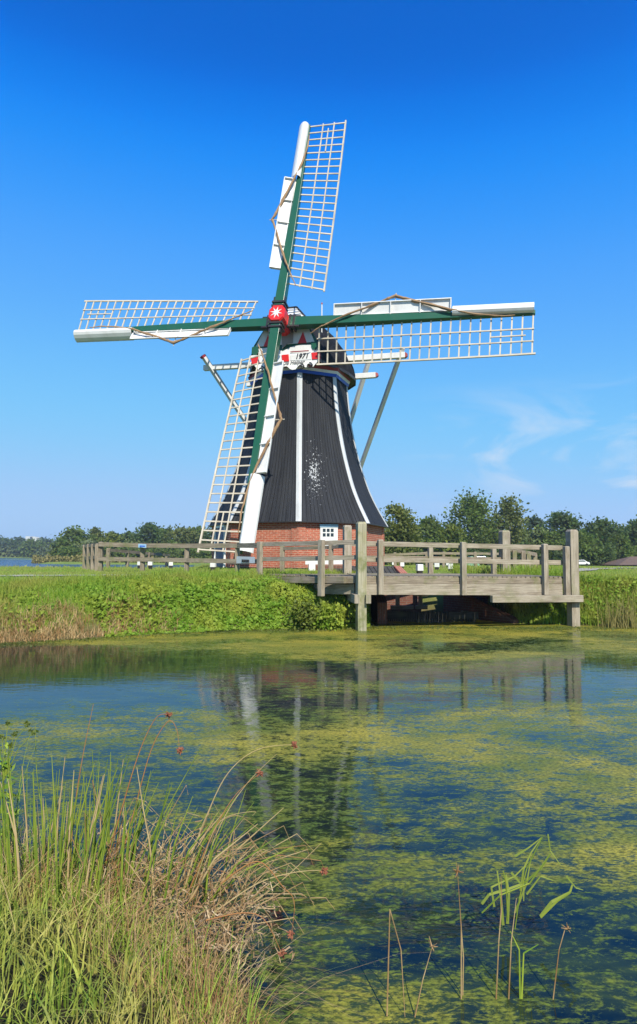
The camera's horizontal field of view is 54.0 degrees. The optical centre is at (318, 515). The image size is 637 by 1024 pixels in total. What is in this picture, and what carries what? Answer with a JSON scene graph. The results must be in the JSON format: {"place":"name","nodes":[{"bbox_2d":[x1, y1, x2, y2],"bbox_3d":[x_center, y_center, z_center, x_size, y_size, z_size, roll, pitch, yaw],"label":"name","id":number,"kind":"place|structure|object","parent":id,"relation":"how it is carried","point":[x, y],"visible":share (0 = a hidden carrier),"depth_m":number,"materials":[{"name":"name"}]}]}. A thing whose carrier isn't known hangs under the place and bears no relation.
{"place":"outdoors","nodes":[
{"label":"outdoors","id":0,"kind":"place"},
{"bbox_2d":[2,574,171,575],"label":"path","id":1,"kind":"structure","parent":0,"point":[56,575],"depth_m":15.98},
{"bbox_2d":[0,558,194,567],"bbox_3d":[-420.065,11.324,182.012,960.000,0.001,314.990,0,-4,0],"label":"lake water","id":2,"kind":"structure","parent":0,"point":[10,562],"depth_m":111.23,"materials":[{"name":"blue liquid"}]},
{"bbox_2d":[0,618,636,1023],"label":"pond water","id":3,"kind":"structure","parent":0,"point":[408,772],"depth_m":4.75,"materials":[{"name":"liquid"}]},
{"bbox_2d":[11,814,314,987],"bbox_3d":[-0.808,1.770,3.054,1.857,0.451,0.878,-2,-4,27],"label":"crumpled straw","id":4,"kind":"object","parent":3,"relation":"on","point":[210,916],"visible":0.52,"depth_m":2.82,"materials":[{"name":"plant"}]},
{"bbox_2d":[184,811,255,918],"bbox_3d":[-0.442,1.569,2.804,0.318,0.475,0.004,0,-4,0],"label":"rush stem","id":5,"kind":"object","parent":4,"relation":"on","point":[205,852],"visible":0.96,"depth_m":2.81,"materials":[{"name":"plant"}]},
{"bbox_2d":[0,811,353,1023],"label":"mixed green blades","id":6,"kind":"object","parent":3,"relation":"on","point":[197,976],"visible":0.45,"depth_m":2.48,"materials":[{"name":"plant"}]},
{"bbox_2d":[220,848,315,927],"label":"rush stem","id":7,"kind":"object","parent":3,"relation":"in","point":[270,889],"visible":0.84,"depth_m":2.75,"materials":[{"name":"plant"}]},
{"bbox_2d":[0,625,634,647],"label":"floating weed","id":8,"kind":"object","parent":3,"relation":"on","point":[402,627],"visible":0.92,"depth_m":14.75,"materials":[{"name":"green plant"}]},
{"bbox_2d":[386,909,404,1015],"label":"dry stalk","id":9,"kind":"object","parent":3,"relation":"in","point":[388,963],"visible":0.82,"depth_m":2.39,"materials":[{"name":"brown plant"}]},
{"bbox_2d":[414,937,437,1016],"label":"dry stalk","id":10,"kind":"object","parent":3,"relation":"in","point":[432,949],"visible":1,"depth_m":2.39,"materials":[{"name":"brown plant"}]},
{"bbox_2d":[453,863,463,998],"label":"dry stalk","id":11,"kind":"object","parent":3,"relation":"in","point":[457,871],"visible":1,"depth_m":2.50,"materials":[{"name":"brown plant"}]},
{"bbox_2d":[459,908,463,995],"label":"dry stalk","id":12,"kind":"object","parent":3,"relation":"in","point":[463,968],"visible":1,"depth_m":2.51,"materials":[{"name":"brown plant"}]},
{"bbox_2d":[496,885,501,998],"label":"dry stalk","id":13,"kind":"object","parent":3,"relation":"in","point":[498,944],"visible":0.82,"depth_m":2.49,"materials":[{"name":"brown plant"}]},
{"bbox_2d":[508,898,516,998],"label":"dry stalk","id":14,"kind":"object","parent":3,"relation":"in","point":[510,955],"visible":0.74,"depth_m":2.49,"materials":[{"name":"brown plant"}]},
{"bbox_2d":[510,931,537,998],"bbox_3d":[0.821,1.849,2.487,0.112,0.378,0.002,0,-4,0],"label":"grass sprout","id":15,"kind":"object","parent":3,"relation":"in","point":[520,991],"depth_m":2.49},
{"bbox_2d":[481,834,582,928],"bbox_3d":[0.982,1.683,2.878,0.472,0.423,0.010,0,-4,0],"label":"water reed","id":16,"kind":"object","parent":3,"relation":"in","point":[547,908],"visible":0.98,"depth_m":2.88,"materials":[{"name":"plant"}]},
{"bbox_2d":[552,922,570,999],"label":"dry stalk","id":17,"kind":"object","parent":3,"relation":"in","point":[567,928],"visible":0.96,"depth_m":2.49,"materials":[{"name":"brown plant"}]},
{"bbox_2d":[0,557,636,1023],"bbox_3d":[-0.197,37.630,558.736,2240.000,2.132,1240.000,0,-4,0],"label":"ground","id":18,"kind":"structure","parent":0,"point":[434,603],"depth_m":2.47,"materials":[{"name":"plant"}]},
{"bbox_2d":[0,535,14,552],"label":"broadleaf tree","id":19,"kind":"object","parent":18,"relation":"on","point":[2,542],"visible":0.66,"depth_m":334.15,"materials":[{"name":"green plant"}]},
{"bbox_2d":[0,542,15,556],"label":"broadleaf tree","id":20,"kind":"object","parent":18,"relation":"on","point":[5,553],"visible":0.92,"depth_m":333.44,"materials":[{"name":"green plant"}]},
{"bbox_2d":[0,876,15,941],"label":"rush stem","id":21,"kind":"object","parent":18,"relation":"on","point":[8,902],"visible":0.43,"depth_m":2.31,"materials":[{"name":"plant"}]},
{"bbox_2d":[1,536,20,555],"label":"broadleaf tree","id":22,"kind":"object","parent":18,"relation":"on","point":[13,541],"visible":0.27,"depth_m":345.80,"materials":[{"name":"green plant"}]},
{"bbox_2d":[1,782,28,849],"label":"grass","id":23,"kind":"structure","parent":18,"relation":"on","point":[15,822],"depth_m":3.36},
{"bbox_2d":[7,536,29,542],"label":"broadleaf tree","id":24,"kind":"object","parent":18,"relation":"on","point":[20,538],"visible":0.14,"depth_m":357.67,"materials":[{"name":"green plant"}]},
{"bbox_2d":[9,545,28,556],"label":"broadleaf tree","id":25,"kind":"object","parent":18,"relation":"on","point":[17,552],"visible":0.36,"depth_m":343.56,"materials":[{"name":"green plant"}]},
{"bbox_2d":[0,720,38,846],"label":"flowering plant","id":26,"kind":"object","parent":18,"relation":"on","point":[4,768],"visible":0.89,"depth_m":3.22,"materials":[{"name":"green plant"}]},
{"bbox_2d":[14,538,46,557],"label":"broadleaf tree","id":27,"kind":"object","parent":18,"relation":"on","point":[30,544],"visible":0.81,"depth_m":331.42,"materials":[{"name":"green plant"}]},
{"bbox_2d":[25,536,40,541],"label":"tower block","id":28,"kind":"structure","parent":18,"relation":"on","point":[30,537],"depth_m":895.12,"materials":[{"name":"white concrete"}]},
{"bbox_2d":[27,544,51,556],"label":"broadleaf tree","id":29,"kind":"object","parent":18,"relation":"on","point":[43,550],"visible":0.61,"depth_m":330.75,"materials":[{"name":"green plant"}]},
{"bbox_2d":[35,725,46,853],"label":"rush stem","id":30,"kind":"object","parent":18,"relation":"on","point":[37,780],"visible":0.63,"depth_m":3.31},
{"bbox_2d":[36,537,54,546],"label":"broadleaf tree","id":31,"kind":"object","parent":18,"relation":"on","point":[47,540],"visible":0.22,"depth_m":345.05,"materials":[{"name":"green plant"}]},
{"bbox_2d":[45,540,66,555],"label":"broadleaf tree","id":32,"kind":"object","parent":18,"relation":"on","point":[53,546],"visible":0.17,"depth_m":148.27,"materials":[{"name":"green plant"}]},
{"bbox_2d":[31,553,82,562],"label":"shore reeds","id":33,"kind":"object","parent":18,"relation":"on","point":[46,558],"visible":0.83,"depth_m":127.95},
{"bbox_2d":[1,739,115,910],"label":"green rushes","id":34,"kind":"object","parent":18,"relation":"on","point":[18,798],"visible":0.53,"depth_m":3.22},
{"bbox_2d":[47,525,100,555],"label":"broadleaf tree","id":35,"kind":"object","parent":18,"relation":"on","point":[73,534],"visible":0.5,"depth_m":148.41,"materials":[{"name":"green plant"}]},
{"bbox_2d":[69,704,93,870],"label":"rush stem","id":36,"kind":"object","parent":18,"relation":"on","point":[80,770],"visible":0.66,"depth_m":3.27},
{"bbox_2d":[63,538,101,553],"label":"broadleaf tree","id":37,"kind":"object","parent":18,"relation":"on","point":[82,543],"visible":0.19,"depth_m":144.95,"materials":[{"name":"green plant"}]},
{"bbox_2d":[82,543,97,570],"bbox_3d":[-8.302,1.562,22.846,0.211,1.079,3.863,2,-4,-27],"label":"side fence","id":38,"kind":"object","parent":18,"relation":"on","point":[90,557],"visible":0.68,"depth_m":23.06,"materials":[{"name":"brown wood"}]},
{"bbox_2d":[0,590,182,643],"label":"dry bank grass","id":39,"kind":"structure","parent":18,"relation":"on","point":[23,633],"depth_m":13.10,"materials":[{"name":"plant"}]},
{"bbox_2d":[88,526,104,541],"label":"broadleaf tree","id":40,"kind":"object","parent":18,"relation":"on","point":[96,531],"visible":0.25,"depth_m":159.29,"materials":[{"name":"green plant"}]},
{"bbox_2d":[91,530,128,548],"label":"broadleaf tree","id":41,"kind":"object","parent":18,"relation":"on","point":[112,536],"visible":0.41,"depth_m":148.89,"materials":[{"name":"green plant"}]},
{"bbox_2d":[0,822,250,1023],"bbox_3d":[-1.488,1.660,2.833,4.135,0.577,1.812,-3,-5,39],"label":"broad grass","id":42,"kind":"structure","parent":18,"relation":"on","point":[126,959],"depth_m":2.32,"materials":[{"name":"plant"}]},
{"bbox_2d":[119,531,134,541],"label":"broadleaf tree","id":43,"kind":"object","parent":18,"relation":"on","point":[126,533],"visible":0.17,"depth_m":157.13,"materials":[{"name":"green plant"}]},
{"bbox_2d":[0,751,256,902],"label":"upright rushes","id":44,"kind":"object","parent":18,"relation":"on","point":[60,842],"visible":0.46,"depth_m":2.99,"materials":[{"name":"plant"}]},
{"bbox_2d":[57,545,211,558],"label":"shore undergrowth","id":45,"kind":"object","parent":18,"relation":"on","point":[174,553],"visible":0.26,"depth_m":139.72,"materials":[{"name":"green plant"}]},
{"bbox_2d":[115,539,154,556],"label":"broadleaf tree","id":46,"kind":"object","parent":18,"relation":"on","point":[132,542],"visible":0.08,"depth_m":145.11,"materials":[{"name":"green plant"}]},
{"bbox_2d":[102,712,172,876],"bbox_3d":[-0.947,1.480,3.209,0.377,0.938,0.038,0,-4,0],"label":"rush stem","id":47,"kind":"object","parent":18,"relation":"on","point":[168,714],"visible":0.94,"depth_m":3.22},
{"bbox_2d":[80,555,194,562],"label":"shore reeds","id":48,"kind":"object","parent":18,"relation":"on","point":[139,561],"visible":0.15,"depth_m":118.45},
{"bbox_2d":[106,548,169,567],"bbox_3d":[-8.502,2.114,30.156,0.266,1.006,7.706,0,-4,5],"label":"lakeside fence","id":49,"kind":"object","parent":18,"relation":"on","point":[109,551],"visible":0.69,"depth_m":28.38,"materials":[{"name":"brown wood"}]},
{"bbox_2d":[121,521,167,542],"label":"broadleaf tree","id":50,"kind":"object","parent":18,"relation":"on","point":[150,530],"visible":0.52,"depth_m":148.72,"materials":[{"name":"green plant"}]},
{"bbox_2d":[136,767,154,910],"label":"rush stem","id":51,"kind":"object","parent":18,"relation":"on","point":[153,895],"visible":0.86,"depth_m":2.91,"materials":[{"name":"plant"}]},
{"bbox_2d":[0,752,293,902],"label":"upright rushes","id":52,"kind":"object","parent":18,"relation":"on","point":[54,832],"visible":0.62,"depth_m":2.98,"materials":[{"name":"plant"}]},
{"bbox_2d":[111,720,183,888],"bbox_3d":[-0.866,1.472,3.163,0.357,0.860,0.039,0,-4,0],"label":"rush stem","id":53,"kind":"object","parent":18,"relation":"on","point":[179,750],"visible":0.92,"depth_m":3.17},
{"bbox_2d":[0,836,313,1023],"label":"grass","id":54,"kind":"structure","parent":18,"relation":"on","point":[26,957],"depth_m":2.21,"materials":[{"name":"plant"}]},
{"bbox_2d":[148,525,177,542],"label":"broadleaf tree","id":55,"kind":"object","parent":18,"relation":"on","point":[163,529],"visible":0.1,"depth_m":153.97,"materials":[{"name":"green plant"}]},
{"bbox_2d":[129,748,200,887],"bbox_3d":[-0.757,1.495,3.009,0.371,0.740,0.008,0,-4,0],"label":"rush stem","id":56,"kind":"object","parent":18,"relation":"on","point":[162,817],"visible":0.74,"depth_m":3.01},
{"bbox_2d":[157,539,188,553],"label":"broadleaf tree","id":57,"kind":"object","parent":18,"relation":"on","point":[173,541],"visible":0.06,"depth_m":144.53,"materials":[{"name":"green plant"}]},
{"bbox_2d":[98,542,256,572],"bbox_3d":[-4.292,1.366,19.388,6.776,1.149,0.898,-2,-4,32],"label":"meadow fence","id":58,"kind":"object","parent":18,"relation":"on","point":[186,559],"visible":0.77,"depth_m":19.72,"materials":[{"name":"grey wood"}]},
{"bbox_2d":[236,556,254,562],"bbox_3d":[-2.070,1.249,17.640,0.037,0.204,1.257,3,-4,-31],"label":"name sign","id":59,"kind":"object","parent":58,"relation":"attached to","point":[240,559],"visible":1,"depth_m":17.66,"materials":[{"name":"white paint"}]},
{"bbox_2d":[156,523,201,548],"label":"broadleaf tree","id":60,"kind":"object","parent":18,"relation":"on","point":[183,534],"visible":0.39,"depth_m":148.56,"materials":[{"name":"green plant"}]},
{"bbox_2d":[0,567,370,631],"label":"bank grass","id":61,"kind":"structure","parent":18,"relation":"on","point":[22,584],"depth_m":14.50,"materials":[{"name":"plant"}]},
{"bbox_2d":[3,574,371,637],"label":"nettles","id":62,"kind":"object","parent":18,"relation":"on","point":[206,620],"visible":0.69,"depth_m":14.87,"materials":[{"name":"green plant"}]},
{"bbox_2d":[190,524,209,542],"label":"broadleaf tree","id":63,"kind":"object","parent":18,"relation":"on","point":[198,528],"visible":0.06,"depth_m":157.11,"materials":[{"name":"green plant"}]},
{"bbox_2d":[189,527,211,548],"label":"broadleaf tree","id":64,"kind":"object","parent":18,"relation":"on","point":[208,535],"visible":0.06,"depth_m":148.06,"materials":[{"name":"green plant"}]},
{"bbox_2d":[71,780,334,961],"bbox_3d":[-0.546,1.647,2.942,1.248,0.633,0.516,0,-4,0],"label":"tangled straw","id":65,"kind":"object","parent":18,"relation":"on","point":[184,878],"visible":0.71,"depth_m":2.91,"materials":[{"name":"beige plant"}]},
{"bbox_2d":[213,867,327,913],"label":"rush stem","id":66,"kind":"object","parent":65,"relation":"on","point":[323,871],"visible":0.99,"depth_m":2.70,"materials":[{"name":"plant"}]},
{"bbox_2d":[0,797,430,1023],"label":"dry grass","id":67,"kind":"structure","parent":18,"relation":"on","point":[158,954],"depth_m":2.47,"materials":[{"name":"plant"}]},
{"bbox_2d":[187,769,262,894],"bbox_3d":[-0.433,1.470,2.914,0.347,0.570,0.037,0,-4,0],"label":"rush stem","id":68,"kind":"object","parent":18,"relation":"on","point":[260,772],"visible":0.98,"depth_m":2.91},
{"bbox_2d":[199,759,270,881],"bbox_3d":[-0.377,1.411,2.915,0.359,0.590,0.005,0,-4,0],"label":"rush stem","id":69,"kind":"object","parent":18,"relation":"on","point":[222,821],"visible":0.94,"depth_m":2.91,"materials":[{"name":"plant"}]},
{"bbox_2d":[180,741,297,883],"bbox_3d":[-0.382,1.428,3.014,0.562,0.671,0.042,0,-4,0],"label":"rush stem","id":70,"kind":"object","parent":18,"relation":"on","point":[293,744],"visible":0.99,"depth_m":3.02,"materials":[{"name":"plant"}]},
{"bbox_2d":[206,912,286,958],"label":"rush stem","id":71,"kind":"object","parent":18,"relation":"on","point":[282,953],"visible":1,"depth_m":2.50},
{"bbox_2d":[64,871,445,1023],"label":"dry grass edge","id":72,"kind":"object","parent":18,"relation":"on","point":[216,950],"visible":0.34,"depth_m":2.48,"materials":[{"name":"plant"}]},
{"bbox_2d":[220,861,294,939],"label":"rush stem","id":73,"kind":"object","parent":18,"relation":"on","point":[290,933],"visible":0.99,"depth_m":2.65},
{"bbox_2d":[73,120,535,568],"bbox_3d":[-1.403,-6.890,23.439,12.448,18.342,13.736,3,-4,-32],"label":"windmill","id":74,"kind":"object","parent":18,"relation":"on","point":[298,475],"visible":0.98,"depth_m":23.24,"materials":[{"name":"black wood"}]},
{"bbox_2d":[214,525,226,566],"bbox_3d":[-3.757,1.189,23.839,0.119,1.645,1.439,2,-4,-24],"label":"door","id":75,"kind":"structure","parent":74,"relation":"in","point":[217,555],"depth_m":23.78,"materials":[{"name":"blue paint"}]},
{"bbox_2d":[319,524,337,545],"bbox_3d":[0.362,0.682,22.201,0.719,0.782,0.075,2,-4,-24],"label":"window","id":76,"kind":"structure","parent":74,"relation":"in","point":[328,532],"depth_m":22.18,"materials":[{"name":"white paint"}]},
{"bbox_2d":[285,592,327,631],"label":"waterside plant","id":77,"kind":"object","parent":18,"relation":"on","point":[304,615],"visible":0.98,"depth_m":14.80,"materials":[{"name":"green plant"}]},
{"bbox_2d":[308,563,314,570],"bbox_3d":[-0.216,1.947,20.216,0.219,0.802,0.219,1,-4,-5],"label":"sign","id":78,"kind":"object","parent":18,"relation":"on","point":[311,566],"visible":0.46,"depth_m":20.13,"materials":[{"name":"white metal"}]},
{"bbox_2d":[0,564,636,570],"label":"field grass","id":79,"kind":"structure","parent":18,"relation":"on","point":[489,566],"depth_m":31.78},
{"bbox_2d":[305,560,342,569],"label":"wall","id":80,"kind":"structure","parent":18,"relation":"on","point":[326,564],"depth_m":20.78,"materials":[{"name":"paint"}]},
{"bbox_2d":[313,597,352,630],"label":"waterside plant","id":81,"kind":"object","parent":18,"relation":"on","point":[335,619],"visible":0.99,"depth_m":14.89,"materials":[{"name":"green plant"}]},
{"bbox_2d":[334,566,406,572],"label":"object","id":82,"kind":"object","parent":18,"relation":"on","point":[389,569],"visible":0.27,"depth_m":20.47,"materials":[{"name":"black wood"}]},
{"bbox_2d":[379,501,423,564],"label":"broadleaf tree","id":83,"kind":"object","parent":18,"relation":"on","point":[403,527],"visible":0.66,"depth_m":61.20,"materials":[{"name":"green plant"}]},
{"bbox_2d":[257,522,582,630],"bbox_3d":[3.073,1.950,17.569,9.564,3.308,5.097,1,-4,-10],"label":"footbridge","id":84,"kind":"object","parent":18,"relation":"on","point":[511,588],"visible":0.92,"depth_m":15.61,"materials":[{"name":"grey wood"}]},
{"bbox_2d":[416,564,423,572],"bbox_3d":[3.318,1.960,20.517,0.206,0.733,0.206,1,-4,-11],"label":"mooring stake","id":85,"kind":"object","parent":18,"relation":"on","point":[419,568],"visible":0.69,"depth_m":20.44,"materials":[{"name":"white paint"}]},
{"bbox_2d":[411,514,448,564],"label":"broadleaf tree","id":86,"kind":"object","parent":18,"relation":"on","point":[430,524],"visible":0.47,"depth_m":93.72,"materials":[{"name":"green plant"}]},
{"bbox_2d":[384,552,498,566],"bbox_3d":[6.559,2.344,31.726,7.225,1.049,0.639,1,-4,-16],"label":"field fence","id":87,"kind":"object","parent":18,"relation":"on","point":[474,554],"visible":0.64,"depth_m":31.58,"materials":[{"name":"brown wood"}]},
{"bbox_2d":[371,595,518,623],"bbox_3d":[3.430,2.659,18.368,3.888,1.800,4.200,0,-4,0],"label":"channel outlet","id":88,"kind":"object","parent":18,"relation":"on","point":[386,608],"visible":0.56,"depth_m":17.17,"materials":[{"name":"brick"}]},
{"bbox_2d":[430,523,469,564],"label":"broadleaf tree","id":89,"kind":"object","parent":18,"relation":"on","point":[453,532],"visible":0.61,"depth_m":89.37,"materials":[{"name":"green plant"}]},
{"bbox_2d":[438,486,506,555],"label":"birch tree","id":90,"kind":"object","parent":18,"relation":"on","point":[471,511],"visible":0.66,"depth_m":98.98,"materials":[{"name":"green plant"}]},
{"bbox_2d":[384,539,616,565],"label":"undergrowth","id":91,"kind":"object","parent":18,"relation":"on","point":[608,553],"visible":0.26,"depth_m":93.60,"materials":[{"name":"green plant"}]},
{"bbox_2d":[485,492,534,559],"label":"birch tree","id":92,"kind":"object","parent":18,"relation":"on","point":[512,518],"visible":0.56,"depth_m":101.28,"materials":[{"name":"green plant"}]},
{"bbox_2d":[513,527,534,542],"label":"broadleaf tree","id":93,"kind":"object","parent":18,"relation":"on","point":[523,533],"visible":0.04,"depth_m":107.12,"materials":[{"name":"green plant"}]},
{"bbox_2d":[522,510,549,532],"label":"broadleaf tree","id":94,"kind":"object","parent":18,"relation":"on","point":[533,522],"visible":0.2,"depth_m":117.09,"materials":[{"name":"green plant"}]},
{"bbox_2d":[520,527,558,544],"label":"broadleaf tree","id":95,"kind":"object","parent":18,"relation":"on","point":[534,535],"visible":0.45,"depth_m":99.39,"materials":[{"name":"green plant"}]},
{"bbox_2d":[537,529,564,559],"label":"broadleaf tree","id":96,"kind":"object","parent":18,"relation":"on","point":[549,535],"visible":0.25,"depth_m":98.54,"materials":[{"name":"green plant"}]},
{"bbox_2d":[475,569,636,625],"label":"tall bank grass","id":97,"kind":"structure","parent":18,"relation":"on","point":[591,596],"depth_m":16.62,"materials":[{"name":"plant"}]},
{"bbox_2d":[533,510,591,544],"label":"broadleaf tree","id":98,"kind":"object","parent":18,"relation":"on","point":[563,521],"visible":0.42,"depth_m":111.02,"materials":[{"name":"green plant"}]},
{"bbox_2d":[579,560,589,565],"bbox_3d":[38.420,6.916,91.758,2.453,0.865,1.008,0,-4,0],"label":"parked car","id":99,"kind":"object","parent":18,"relation":"on","point":[584,563],"visible":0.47,"depth_m":91.28,"materials":[{"name":"white metal"}]},
{"bbox_2d":[555,529,619,565],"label":"broadleaf tree","id":100,"kind":"object","parent":18,"relation":"on","point":[586,541],"visible":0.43,"depth_m":94.36,"materials":[{"name":"green plant"}]},
{"bbox_2d":[578,516,631,559],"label":"broadleaf tree","id":101,"kind":"object","parent":18,"relation":"on","point":[604,527],"visible":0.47,"depth_m":108.22,"materials":[{"name":"green plant"}]},
{"bbox_2d":[595,588,636,628],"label":"pale reed grass","id":102,"kind":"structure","parent":18,"relation":"on","point":[625,622],"depth_m":15.62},
{"bbox_2d":[600,557,636,565],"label":"cottage","id":103,"kind":"structure","parent":18,"relation":"on","point":[629,561],"depth_m":89.89,"materials":[{"name":"brown tile"}]},
{"bbox_2d":[603,533,636,559],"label":"broadleaf tree","id":104,"kind":"object","parent":18,"relation":"on","point":[625,543],"visible":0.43,"depth_m":106.40,"materials":[{"name":"green plant"}]},
{"bbox_2d":[619,514,636,555],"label":"broadleaf tree","id":105,"kind":"object","parent":18,"relation":"on","point":[632,527],"visible":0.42,"depth_m":111.33,"materials":[{"name":"green plant"}]},
{"bbox_2d":[0,566,636,578],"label":"lawn grass","id":106,"kind":"structure","parent":0,"point":[107,570],"depth_m":21.23,"materials":[{"name":"plant"}]},
{"bbox_2d":[0,0,636,539],"label":"sky","id":107,"kind":"structure","parent":0,"point":[148,147],"materials":[{"name":"blue"}]},
{"bbox_2d":[446,563,598,625],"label":"under bridge grass","id":108,"kind":"structure","parent":0,"point":[526,569],"depth_m":17.82,"materials":[{"name":"plant"}]},
{"bbox_2d":[549,567,622,570],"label":"path","id":109,"kind":"structure","parent":0,"point":[591,569],"depth_m":28.36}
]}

